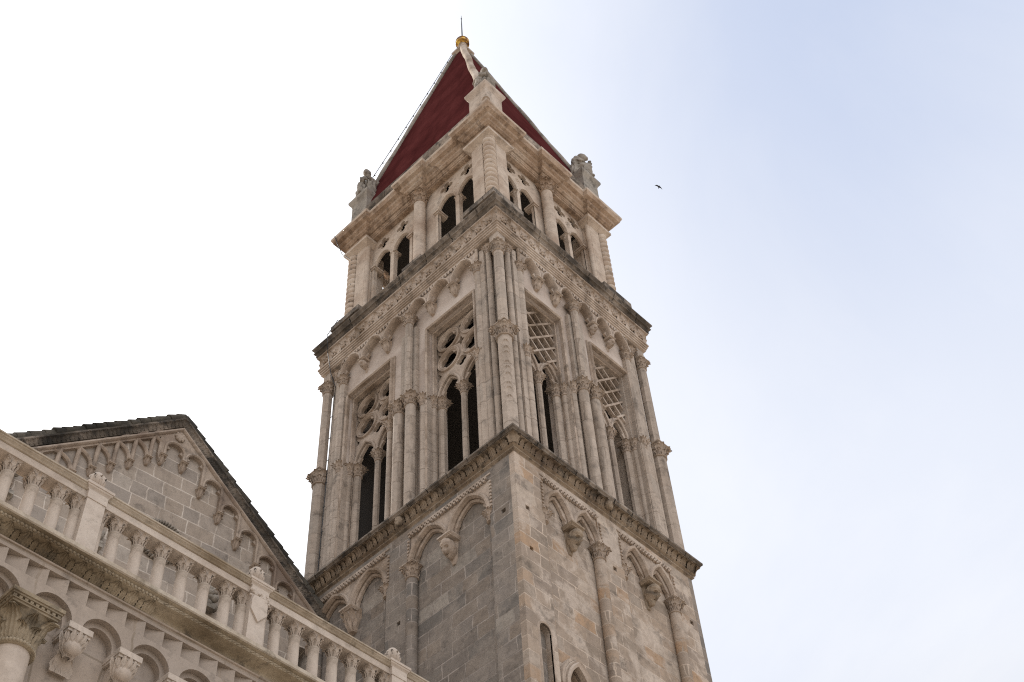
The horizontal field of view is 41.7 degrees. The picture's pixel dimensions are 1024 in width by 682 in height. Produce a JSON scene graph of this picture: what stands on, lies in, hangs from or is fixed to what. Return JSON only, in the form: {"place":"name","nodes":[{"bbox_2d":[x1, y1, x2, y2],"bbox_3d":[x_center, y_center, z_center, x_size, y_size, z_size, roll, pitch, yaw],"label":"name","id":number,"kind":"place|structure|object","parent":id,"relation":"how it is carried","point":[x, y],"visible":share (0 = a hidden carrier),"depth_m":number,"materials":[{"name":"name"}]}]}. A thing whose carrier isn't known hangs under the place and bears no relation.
{"place":"outdoors","nodes":[
{"label":"outdoors","id":0,"kind":"place"},
{"bbox_2d":[0,499,324,681],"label":"portico","id":1,"kind":"structure","parent":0,"point":[71,610],"depth_m":15.94,"materials":[{"name":"stone"}]},
{"bbox_2d":[0,429,428,681],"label":"balustrade","id":2,"kind":"object","parent":1,"relation":"on","point":[94,505],"visible":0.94,"depth_m":17.70,"materials":[{"name":"stone"}]},
{"bbox_2d":[0,414,329,669],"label":"church nave","id":3,"kind":"structure","parent":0,"point":[171,471],"depth_m":28.02,"materials":[{"name":"stone"}]},
{"bbox_2d":[143,518,180,563],"bbox_3d":[-7.070,4.049,26.891,1.074,1.075,0.317,33,-61,-25],"label":"round window","id":4,"kind":"structure","parent":3,"relation":"in","point":[164,523],"depth_m":27.11,"materials":[{"name":"stone"}]},
{"bbox_2d":[0,0,1023,681],"label":"sky","id":5,"kind":"structure","parent":0,"point":[825,268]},
{"bbox_3d":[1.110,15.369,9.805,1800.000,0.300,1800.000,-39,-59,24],"label":"pavement","id":6,"kind":"structure","parent":0,"visible":0},
{"bbox_2d":[304,17,711,681],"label":"bell tower","id":7,"kind":"structure","parent":6,"relation":"on","point":[496,491],"depth_m":30.84,"materials":[{"name":"stone"}]},
{"bbox_2d":[317,235,351,570],"bbox_3d":[-4.704,1.022,35.254,0.608,14.003,0.378,12,-54,-13],"label":"cable","id":8,"kind":"object","parent":7,"relation":"attached to","point":[331,428],"visible":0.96,"depth_m":33.17,"materials":[{"name":"black plastic"}]},
{"bbox_2d":[329,356,395,561],"bbox_3d":[-3.305,2.852,31.580,2.167,6.125,0.833,-39,-59,24],"label":"belfry window","id":9,"kind":"structure","parent":7,"relation":"in","point":[347,494],"depth_m":32.04,"materials":[{"name":"stone"}]},
{"bbox_2d":[355,169,379,196],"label":"statue","id":10,"kind":"object","parent":7,"relation":"on","point":[368,180],"visible":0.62,"depth_m":42.86,"materials":[{"name":"stone"}]},
{"bbox_2d":[370,231,413,299],"bbox_3d":[-3.311,-1.753,37.864,1.800,3.483,0.380,-39,-59,24],"label":"twin window","id":11,"kind":"structure","parent":7,"relation":"in","point":[380,272],"depth_m":38.86,"materials":[{"name":"stone"}]},
{"bbox_2d":[372,55,451,177],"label":"lightning conductor cable","id":12,"kind":"object","parent":7,"relation":"attached to","point":[411,118],"visible":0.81,"depth_m":46.73,"materials":[{"name":"black metal"}]},
{"bbox_2d":[414,289,482,492],"bbox_3d":[-1.225,1.195,30.423,2.167,6.125,0.833,-39,-59,24],"label":"belfry window","id":13,"kind":"structure","parent":7,"relation":"in","point":[433,409],"depth_m":30.98,"materials":[{"name":"stone"}]},
{"bbox_2d":[433,174,472,242],"bbox_3d":[-1.404,-3.274,36.803,1.800,3.483,0.380,-39,-59,24],"label":"twin window","id":14,"kind":"structure","parent":7,"relation":"in","point":[438,212],"depth_m":37.91,"materials":[{"name":"stone"}]},
{"bbox_2d":[473,67,495,87],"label":"statue","id":15,"kind":"object","parent":7,"relation":"on","point":[483,73],"visible":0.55,"depth_m":40.77,"materials":[{"name":"stone"}]},
{"bbox_2d":[508,175,538,228],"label":"twin window","id":16,"kind":"structure","parent":7,"relation":"in","point":[533,204],"depth_m":37.88,"materials":[{"name":"stone"}]},
{"bbox_2d":[523,287,587,477],"bbox_3d":[0.737,1.002,30.398,0.773,6.125,1.927,-39,-59,24],"label":"belfry window","id":17,"kind":"structure","parent":7,"relation":"in","point":[563,395],"depth_m":30.74,"materials":[{"name":"stone"}]},
{"bbox_2d":[556,218,589,271],"bbox_3d":[1.621,-2.227,37.757,0.380,3.400,1.540,-39,-59,24],"label":"twin window","id":18,"kind":"structure","parent":7,"relation":"in","point":[577,252],"depth_m":38.86,"materials":[{"name":"stone"}]},
{"bbox_2d":[570,153,594,176],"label":"statue","id":19,"kind":"object","parent":7,"relation":"on","point":[578,161],"visible":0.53,"depth_m":42.84,"materials":[{"name":"stone"}]},
{"bbox_2d":[585,340,662,533],"bbox_3d":[2.461,2.354,31.559,0.773,6.125,1.927,-39,-59,24],"label":"belfry window","id":20,"kind":"structure","parent":7,"relation":"in","point":[598,369],"depth_m":32.04,"materials":[{"name":"stone"}]}
]}

